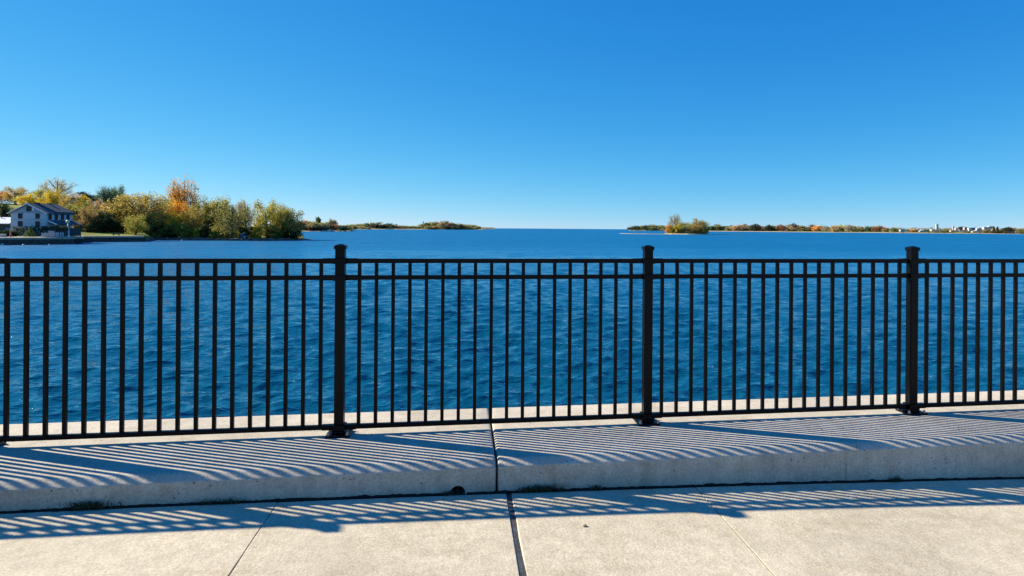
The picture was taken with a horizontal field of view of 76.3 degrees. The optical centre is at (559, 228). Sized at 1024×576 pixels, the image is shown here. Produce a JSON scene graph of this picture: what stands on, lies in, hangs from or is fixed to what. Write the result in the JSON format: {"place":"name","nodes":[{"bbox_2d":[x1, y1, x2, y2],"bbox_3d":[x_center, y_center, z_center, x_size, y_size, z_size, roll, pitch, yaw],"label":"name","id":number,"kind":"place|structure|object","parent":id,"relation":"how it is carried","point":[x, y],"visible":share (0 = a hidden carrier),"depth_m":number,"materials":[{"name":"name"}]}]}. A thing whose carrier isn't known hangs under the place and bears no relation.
{"place":"outdoors","nodes":[
{"label":"outdoors","id":0,"kind":"place"},
{"bbox_2d":[1,203,302,240],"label":"ground","id":1,"kind":"structure","parent":0,"point":[107,233],"depth_m":189.93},
{"bbox_2d":[0,216,10,232],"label":"shed","id":2,"kind":"structure","parent":1,"relation":"on","point":[5,223],"depth_m":158.00,"materials":[{"name":"paint"}]},
{"bbox_2d":[0,190,13,202],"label":"maple tree","id":3,"kind":"object","parent":1,"relation":"on","point":[4,198],"visible":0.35,"depth_m":237.41,"materials":[{"name":"orange plant"}]},
{"bbox_2d":[0,200,14,216],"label":"evergreen tree","id":4,"kind":"object","parent":1,"relation":"on","point":[4,208],"visible":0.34,"depth_m":171.55,"materials":[{"name":"green plant"}]},
{"bbox_2d":[0,186,33,203],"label":"maple tree","id":5,"kind":"object","parent":1,"relation":"on","point":[18,192],"visible":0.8,"depth_m":230.01,"materials":[{"name":"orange plant"}]},
{"bbox_2d":[12,193,41,205],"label":"maple tree","id":6,"kind":"object","parent":1,"relation":"on","point":[29,198],"visible":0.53,"depth_m":213.56,"materials":[{"name":"yellow plant"}]},
{"bbox_2d":[12,226,47,235],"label":"hedge","id":7,"kind":"object","parent":1,"relation":"on","point":[26,229],"visible":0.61,"depth_m":149.20,"materials":[{"name":"green plant"}]},
{"bbox_2d":[0,235,66,237],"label":"dock","id":8,"kind":"object","parent":1,"relation":"on","point":[21,237],"visible":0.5,"depth_m":143.21,"materials":[{"name":"beige concrete"}]},
{"bbox_2d":[0,229,13,235],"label":"shrub","id":9,"kind":"object","parent":8,"relation":"on","point":[6,232],"visible":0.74,"depth_m":145.76,"materials":[{"name":"green plant"}]},
{"bbox_2d":[22,228,36,236],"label":"spruce shrub","id":10,"kind":"object","parent":8,"relation":"on","point":[29,233],"visible":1,"depth_m":142.22,"materials":[{"name":"green plant"}]},
{"bbox_2d":[49,231,54,236],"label":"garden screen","id":11,"kind":"object","parent":8,"relation":"on","point":[51,233],"visible":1,"depth_m":147.50,"materials":[{"name":"white"}]},
{"bbox_2d":[0,237,74,244],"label":"seawall","id":12,"kind":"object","parent":1,"relation":"on","point":[37,241],"visible":0.73,"depth_m":144.04,"materials":[{"name":"grey concrete"}]},
{"bbox_2d":[30,188,53,199],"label":"maple tree","id":13,"kind":"object","parent":1,"relation":"on","point":[41,193],"visible":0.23,"depth_m":220.50,"materials":[{"name":"yellow plant"}]},
{"bbox_2d":[7,202,82,236],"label":"house","id":14,"kind":"structure","parent":1,"relation":"on","point":[37,214],"depth_m":152.41,"materials":[{"name":"paint"}]},
{"bbox_2d":[36,188,70,207],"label":"maple tree","id":15,"kind":"object","parent":1,"relation":"on","point":[48,195],"visible":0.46,"depth_m":210.65,"materials":[{"name":"yellow plant"}]},
{"bbox_2d":[41,225,68,230],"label":"hedge","id":16,"kind":"object","parent":1,"relation":"on","point":[57,228],"visible":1,"depth_m":148.98,"materials":[{"name":"green plant"}]},
{"bbox_2d":[36,176,79,199],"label":"bare tree","id":17,"kind":"object","parent":1,"relation":"on","point":[60,186],"visible":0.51,"depth_m":226.77,"materials":[{"name":"brown plant"}]},
{"bbox_2d":[58,195,74,206],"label":"maple tree","id":18,"kind":"object","parent":1,"relation":"on","point":[64,203],"visible":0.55,"depth_m":207.09,"materials":[{"name":"yellow plant"}]},
{"bbox_2d":[64,200,97,229],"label":"maple tree","id":19,"kind":"object","parent":1,"relation":"on","point":[75,209],"visible":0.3,"depth_m":195.22,"materials":[{"name":"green plant"}]},
{"bbox_2d":[69,192,92,204],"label":"house","id":20,"kind":"structure","parent":1,"relation":"on","point":[75,195],"depth_m":262.51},
{"bbox_2d":[73,194,91,209],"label":"maple tree","id":21,"kind":"object","parent":1,"relation":"on","point":[83,199],"visible":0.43,"depth_m":231.01,"materials":[{"name":"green plant"}]},
{"bbox_2d":[71,191,100,204],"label":"evergreen tree","id":22,"kind":"object","parent":1,"relation":"on","point":[93,196],"visible":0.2,"depth_m":265.87,"materials":[{"name":"green plant"}]},
{"bbox_2d":[73,207,101,230],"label":"maple tree","id":23,"kind":"object","parent":1,"relation":"on","point":[84,213],"visible":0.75,"depth_m":190.71,"materials":[{"name":"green plant"}]},
{"bbox_2d":[84,221,105,232],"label":"shrub","id":24,"kind":"object","parent":1,"relation":"on","point":[94,227],"visible":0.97,"depth_m":189.57,"materials":[{"name":"green plant"}]},
{"bbox_2d":[86,199,107,216],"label":"ash tree","id":25,"kind":"object","parent":1,"relation":"on","point":[97,205],"visible":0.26,"depth_m":213.36,"materials":[{"name":"brown plant"}]},
{"bbox_2d":[89,210,117,231],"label":"evergreen tree","id":26,"kind":"object","parent":1,"relation":"on","point":[105,215],"visible":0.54,"depth_m":193.01,"materials":[{"name":"green plant"}]},
{"bbox_2d":[94,184,115,209],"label":"tall oak tree","id":27,"kind":"object","parent":1,"relation":"on","point":[102,193],"visible":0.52,"depth_m":238.70,"materials":[{"name":"green plant"}]},
{"bbox_2d":[75,236,143,243],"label":"seawall","id":28,"kind":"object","parent":1,"relation":"on","point":[78,239],"visible":0.72,"depth_m":171.20,"materials":[{"name":"grey concrete"}]},
{"bbox_2d":[102,218,119,231],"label":"shrub","id":29,"kind":"object","parent":1,"relation":"on","point":[107,222],"visible":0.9,"depth_m":191.25,"materials":[{"name":"green plant"}]},
{"bbox_2d":[105,184,126,208],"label":"tall oak tree","id":30,"kind":"object","parent":1,"relation":"on","point":[117,191],"visible":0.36,"depth_m":240.74,"materials":[{"name":"green plant"}]},
{"bbox_2d":[108,202,123,222],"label":"evergreen tree","id":31,"kind":"object","parent":1,"relation":"on","point":[119,211],"visible":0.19,"depth_m":204.59,"materials":[{"name":"green plant"}]},
{"bbox_2d":[109,221,132,232],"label":"shrub","id":32,"kind":"object","parent":1,"relation":"on","point":[119,225],"visible":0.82,"depth_m":192.83,"materials":[{"name":"green plant"}]},
{"bbox_2d":[121,214,151,234],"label":"bush","id":33,"kind":"object","parent":1,"relation":"on","point":[139,227],"visible":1,"depth_m":187.22,"materials":[{"name":"green plant"}]},
{"bbox_2d":[92,191,185,223],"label":"oak tree","id":34,"kind":"object","parent":1,"relation":"on","point":[150,210],"visible":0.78,"depth_m":203.10,"materials":[{"name":"green plant"}]},
{"bbox_2d":[140,213,179,236],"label":"oak tree","id":35,"kind":"object","parent":1,"relation":"on","point":[154,223],"visible":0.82,"depth_m":201.06,"materials":[{"name":"green plant"}]},
{"bbox_2d":[153,225,168,237],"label":"shrub","id":36,"kind":"object","parent":1,"relation":"on","point":[163,235],"visible":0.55,"depth_m":202.26,"materials":[{"name":"green plant"}]},
{"bbox_2d":[159,194,176,226],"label":"ash tree","id":37,"kind":"object","parent":1,"relation":"on","point":[169,203],"visible":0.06,"depth_m":221.42,"materials":[{"name":"brown plant"}]},
{"bbox_2d":[166,229,177,237],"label":"shrub","id":38,"kind":"object","parent":1,"relation":"on","point":[171,235],"visible":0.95,"depth_m":201.10,"materials":[{"name":"green plant"}]},
{"bbox_2d":[163,210,190,236],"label":"maple tree","id":39,"kind":"object","parent":1,"relation":"on","point":[173,219],"visible":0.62,"depth_m":203.65,"materials":[{"name":"green plant"}]},
{"bbox_2d":[169,197,188,219],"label":"maple tree","id":40,"kind":"object","parent":1,"relation":"on","point":[179,207],"visible":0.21,"depth_m":215.22,"materials":[{"name":"orange plant"}]},
{"bbox_2d":[169,222,193,237],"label":"shrub","id":41,"kind":"object","parent":1,"relation":"on","point":[184,228],"visible":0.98,"depth_m":200.90,"materials":[{"name":"green plant"}]},
{"bbox_2d":[164,174,202,213],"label":"maple tree","id":42,"kind":"object","parent":1,"relation":"on","point":[176,191],"visible":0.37,"depth_m":224.75,"materials":[{"name":"orange plant"}]},
{"bbox_2d":[177,205,205,237],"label":"ash tree","id":43,"kind":"object","parent":1,"relation":"on","point":[193,217],"visible":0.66,"depth_m":206.97,"materials":[{"name":"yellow plant"}]},
{"bbox_2d":[192,227,199,237],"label":"shrub","id":44,"kind":"object","parent":1,"relation":"on","point":[196,234],"visible":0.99,"depth_m":200.92,"materials":[{"name":"green plant"}]},
{"bbox_2d":[186,195,220,234],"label":"oak tree","id":45,"kind":"object","parent":1,"relation":"on","point":[205,207],"visible":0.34,"depth_m":214.30,"materials":[{"name":"green plant"}]},
{"bbox_2d":[198,223,212,237],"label":"shrub","id":46,"kind":"object","parent":1,"relation":"on","point":[204,230],"visible":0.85,"depth_m":202.10,"materials":[{"name":"green plant"}]},
{"bbox_2d":[208,226,224,237],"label":"shrub","id":47,"kind":"object","parent":1,"relation":"on","point":[215,233],"visible":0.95,"depth_m":200.81,"materials":[{"name":"green plant"}]},
{"bbox_2d":[204,194,237,230],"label":"willow tree","id":48,"kind":"object","parent":1,"relation":"on","point":[214,206],"visible":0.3,"depth_m":214.25,"materials":[{"name":"green plant"}]},
{"bbox_2d":[144,237,310,240],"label":"shore stones","id":49,"kind":"object","parent":1,"relation":"on","point":[221,239],"visible":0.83,"depth_m":199.46,"materials":[{"name":"grey stone"}]},
{"bbox_2d":[205,199,256,237],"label":"willow tree","id":50,"kind":"object","parent":1,"relation":"on","point":[226,217],"visible":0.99,"depth_m":201.39,"materials":[{"name":"green plant"}]},
{"bbox_2d":[230,201,249,236],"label":"willow tree","id":51,"kind":"object","parent":1,"relation":"on","point":[237,211],"visible":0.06,"depth_m":217.70,"materials":[{"name":"green plant"}]},
{"bbox_2d":[230,196,256,235],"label":"tree","id":52,"kind":"object","parent":1,"relation":"on","point":[241,205],"visible":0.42,"depth_m":213.29,"materials":[{"name":"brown plant"}]},
{"bbox_2d":[237,226,253,237],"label":"shrub","id":53,"kind":"object","parent":1,"relation":"on","point":[247,233],"visible":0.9,"depth_m":202.85,"materials":[{"name":"green plant"}]},
{"bbox_2d":[250,222,264,238],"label":"shrub","id":54,"kind":"object","parent":1,"relation":"on","point":[256,230],"visible":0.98,"depth_m":204.62,"materials":[{"name":"green plant"}]},
{"bbox_2d":[250,198,286,237],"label":"willow tree","id":55,"kind":"object","parent":1,"relation":"on","point":[267,214],"visible":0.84,"depth_m":208.07,"materials":[{"name":"green plant"}]},
{"bbox_2d":[261,225,283,237],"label":"shrub","id":56,"kind":"object","parent":1,"relation":"on","point":[275,233],"visible":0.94,"depth_m":207.96,"materials":[{"name":"green plant"}]},
{"bbox_2d":[269,202,291,223],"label":"ash tree","id":57,"kind":"object","parent":1,"relation":"on","point":[280,207],"visible":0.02,"depth_m":221.36,"materials":[{"name":"green plant"}]},
{"bbox_2d":[267,207,306,236],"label":"willow tree","id":58,"kind":"object","parent":1,"relation":"on","point":[288,220],"visible":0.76,"depth_m":213.89,"materials":[{"name":"green plant"}]},
{"bbox_2d":[280,228,302,238],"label":"shrub","id":59,"kind":"object","parent":1,"relation":"on","point":[295,236],"visible":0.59,"depth_m":214.46,"materials":[{"name":"green plant"}]},
{"bbox_2d":[300,230,352,231],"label":"shore","id":60,"kind":"structure","parent":0,"point":[321,231],"depth_m":599.94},
{"bbox_2d":[307,225,322,230],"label":"tree","id":61,"kind":"object","parent":60,"relation":"on","point":[315,228],"visible":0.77,"depth_m":607.19,"materials":[{"name":"green plant"}]},
{"bbox_2d":[314,226,328,230],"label":"tree","id":62,"kind":"object","parent":60,"relation":"on","point":[321,229],"visible":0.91,"depth_m":607.95,"materials":[{"name":"green plant"}]},
{"bbox_2d":[339,226,348,230],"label":"tree","id":63,"kind":"object","parent":60,"relation":"on","point":[342,228],"visible":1,"depth_m":653.59,"materials":[{"name":"green plant"}]},
{"bbox_2d":[366,228,423,229],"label":"shore","id":64,"kind":"structure","parent":0,"point":[404,229],"depth_m":1458.15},
{"bbox_2d":[365,222,377,228],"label":"tree","id":65,"kind":"object","parent":64,"relation":"on","point":[373,224],"visible":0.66,"depth_m":1364.87,"materials":[{"name":"green plant"}]},
{"bbox_2d":[371,222,382,228],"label":"tree","id":66,"kind":"object","parent":64,"relation":"on","point":[378,225],"visible":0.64,"depth_m":1375.89,"materials":[{"name":"green plant"}]},
{"bbox_2d":[387,223,397,228],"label":"tree","id":67,"kind":"object","parent":64,"relation":"on","point":[392,226],"visible":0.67,"depth_m":1430.19,"materials":[{"name":"green plant"}]},
{"bbox_2d":[428,229,483,229],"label":"shore","id":68,"kind":"structure","parent":0,"point":[455,229],"depth_m":1606.98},
{"bbox_2d":[434,221,445,228],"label":"tree","id":69,"kind":"object","parent":68,"relation":"on","point":[442,223],"visible":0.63,"depth_m":1612.55,"materials":[{"name":"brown plant"}]},
{"bbox_2d":[458,223,470,228],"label":"tree","id":70,"kind":"object","parent":68,"relation":"on","point":[467,226],"visible":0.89,"depth_m":1624.91,"materials":[{"name":"green plant"}]},
{"bbox_2d":[0,226,1023,424],"bbox_3d":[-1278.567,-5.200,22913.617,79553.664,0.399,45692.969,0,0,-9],"label":"water","id":71,"kind":"structure","parent":0,"point":[511,243],"depth_m":30.95,"materials":[{"name":"blue liquid"}]},
{"bbox_2d":[0,479,1023,575],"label":"sidewalk","id":72,"kind":"structure","parent":0,"point":[950,528],"depth_m":2.81,"materials":[{"name":"concrete"}]},
{"bbox_2d":[0,477,1023,513],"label":"joint dirt","id":73,"kind":"structure","parent":72,"relation":"on","point":[364,496],"depth_m":3.25,"materials":[{"name":"black soil"}]},
{"bbox_2d":[59,500,122,510],"bbox_3d":[-2.127,1.256,2.948,0.314,0.049,0.058,0,0,-9],"label":"grass tuft","id":74,"kind":"object","parent":73,"relation":"on","point":[88,506],"visible":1,"depth_m":2.95,"materials":[{"name":"green plant"}]},
{"bbox_2d":[180,498,227,505],"bbox_3d":[-1.655,1.273,3.029,0.222,0.031,0.039,0,0,-9],"label":"grass tuft","id":75,"kind":"object","parent":73,"relation":"on","point":[208,503],"visible":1,"depth_m":3.03,"materials":[{"name":"green plant"}]},
{"bbox_2d":[217,499,245,504],"bbox_3d":[-1.562,1.275,3.043,0.165,0.031,0.035,0,0,-9],"label":"grass tuft","id":76,"kind":"object","parent":73,"relation":"on","point":[229,501],"visible":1,"depth_m":3.04,"materials":[{"name":"green plant"}]},
{"bbox_2d":[516,483,564,492],"bbox_3d":[-0.092,1.303,3.257,0.267,0.042,0.055,0,0,-9],"label":"grass tuft","id":77,"kind":"object","parent":73,"relation":"on","point":[538,489],"visible":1,"depth_m":3.26,"materials":[{"name":"green plant"}]},
{"bbox_2d":[586,484,602,490],"bbox_3d":[0.176,1.316,3.305,0.093,0.031,0.040,0,0,-9],"label":"grass tuft","id":78,"kind":"object","parent":73,"relation":"on","point":[596,488],"visible":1,"depth_m":3.30,"materials":[{"name":"green plant"}]},
{"bbox_2d":[888,476,902,481],"bbox_3d":[1.841,1.369,3.552,0.110,0.034,0.044,0,0,-9],"label":"grass tuft","id":79,"kind":"object","parent":73,"relation":"on","point":[897,479],"visible":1,"depth_m":3.56,"materials":[{"name":"green plant"}]},
{"bbox_2d":[0,0,1023,230],"label":"sky","id":80,"kind":"structure","parent":0,"point":[531,114],"materials":[{"name":"blue"}]},
{"bbox_2d":[619,233,745,234],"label":"sandbar","id":81,"kind":"structure","parent":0,"point":[697,234],"depth_m":600.60,"materials":[{"name":"beige sand"}]},
{"bbox_2d":[664,233,707,233],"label":"islet","id":82,"kind":"object","parent":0,"point":[685,233],"visible":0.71,"depth_m":594.04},
{"bbox_2d":[665,224,672,232],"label":"maple tree","id":83,"kind":"object","parent":82,"relation":"on","point":[667,228],"visible":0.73,"depth_m":604.94,"materials":[{"name":"orange plant"}]},
{"bbox_2d":[668,214,680,229],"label":"bare tree","id":84,"kind":"object","parent":82,"relation":"on","point":[675,220],"visible":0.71,"depth_m":611.88,"materials":[{"name":"brown plant"}]},
{"bbox_2d":[674,220,690,232],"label":"willow tree","id":85,"kind":"object","parent":82,"relation":"on","point":[682,227],"visible":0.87,"depth_m":599.30,"materials":[{"name":"green plant"}]},
{"bbox_2d":[687,223,702,233],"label":"willow tree","id":86,"kind":"object","parent":82,"relation":"on","point":[693,229],"visible":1,"depth_m":595.84,"materials":[{"name":"green plant"}]},
{"bbox_2d":[690,218,709,232],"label":"willow tree","id":87,"kind":"object","parent":82,"relation":"on","point":[700,223],"visible":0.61,"depth_m":607.98,"materials":[{"name":"green plant"}]},
{"bbox_2d":[700,224,709,232],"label":"willow tree","id":88,"kind":"object","parent":82,"relation":"on","point":[706,230],"visible":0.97,"depth_m":602.33,"materials":[{"name":"green plant"}]},
{"bbox_2d":[629,229,1021,233],"bbox_3d":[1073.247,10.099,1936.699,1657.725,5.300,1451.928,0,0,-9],"label":"shore","id":89,"kind":"structure","parent":0,"point":[843,232],"depth_m":1732.46,"materials":[{"name":"beige sand"}]},
{"bbox_2d":[647,224,656,230],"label":"tree","id":90,"kind":"object","parent":89,"relation":"on","point":[653,227],"visible":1,"depth_m":1971.96,"materials":[{"name":"green plant"}]},
{"bbox_2d":[712,224,722,230],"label":"tree","id":91,"kind":"object","parent":89,"relation":"on","point":[717,226],"visible":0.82,"depth_m":1910.89,"materials":[{"name":"green plant"}]},
{"bbox_2d":[734,225,745,230],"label":"tree","id":92,"kind":"object","parent":89,"relation":"on","point":[742,228],"visible":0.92,"depth_m":1840.38,"materials":[{"name":"brown plant"}]},
{"bbox_2d":[748,224,761,230],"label":"tree","id":93,"kind":"object","parent":89,"relation":"on","point":[754,227],"visible":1,"depth_m":1812.19,"materials":[{"name":"green plant"}]},
{"bbox_2d":[764,224,773,230],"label":"tree","id":94,"kind":"object","parent":89,"relation":"on","point":[769,227],"visible":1,"depth_m":1815.32,"materials":[{"name":"green plant"}]},
{"bbox_2d":[775,224,785,230],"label":"tree","id":95,"kind":"object","parent":89,"relation":"on","point":[780,227],"visible":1,"depth_m":1762.17,"materials":[{"name":"brown plant"}]},
{"bbox_2d":[811,224,820,230],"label":"tree","id":96,"kind":"object","parent":89,"relation":"on","point":[816,228],"visible":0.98,"depth_m":1737.94,"materials":[{"name":"orange plant"}]},
{"bbox_2d":[820,226,829,231],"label":"tree","id":97,"kind":"object","parent":89,"relation":"on","point":[825,228],"visible":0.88,"depth_m":1714.41,"materials":[{"name":"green plant"}]},
{"bbox_2d":[827,225,839,231],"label":"tree","id":98,"kind":"object","parent":89,"relation":"on","point":[833,228],"visible":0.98,"depth_m":1673.35,"materials":[{"name":"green plant"}]},
{"bbox_2d":[842,225,853,231],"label":"tree","id":99,"kind":"object","parent":89,"relation":"on","point":[848,227],"visible":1,"depth_m":1655.43,"materials":[{"name":"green plant"}]},
{"bbox_2d":[850,225,861,231],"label":"tree","id":100,"kind":"object","parent":89,"relation":"on","point":[855,229],"visible":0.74,"depth_m":1711.11,"materials":[{"name":"green plant"}]},
{"bbox_2d":[863,226,871,231],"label":"tree","id":101,"kind":"object","parent":89,"relation":"on","point":[867,229],"visible":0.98,"depth_m":1696.07,"materials":[{"name":"green plant"}]},
{"bbox_2d":[871,226,879,231],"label":"tree","id":102,"kind":"object","parent":89,"relation":"on","point":[874,228],"visible":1,"depth_m":1669.86,"materials":[{"name":"brown plant"}]},
{"bbox_2d":[888,230,994,233],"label":"woods","id":103,"kind":"object","parent":89,"relation":"on","point":[972,231],"visible":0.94,"depth_m":1506.78,"materials":[{"name":"green plant"}]},
{"bbox_2d":[893,227,1022,229],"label":"woods","id":104,"kind":"object","parent":89,"relation":"on","point":[925,228],"visible":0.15,"depth_m":1937.77,"materials":[{"name":"green plant"}]},
{"bbox_2d":[1000,227,1013,231],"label":"tree","id":105,"kind":"object","parent":89,"relation":"on","point":[1006,228],"visible":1,"depth_m":1494.86,"materials":[{"name":"green plant"}]},
{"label":"retaining wall","id":106,"kind":"structure","parent":0,"visible":0},
{"bbox_2d":[0,390,1023,510],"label":"curb","id":107,"kind":"structure","parent":106,"relation":"on","point":[951,442],"depth_m":3.48,"materials":[{"name":"concrete"}]},
{"bbox_2d":[0,244,1023,445],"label":"metal railing","id":108,"kind":"object","parent":107,"relation":"on","point":[339,427],"visible":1,"depth_m":3.80,"materials":[{"name":"black metal"}]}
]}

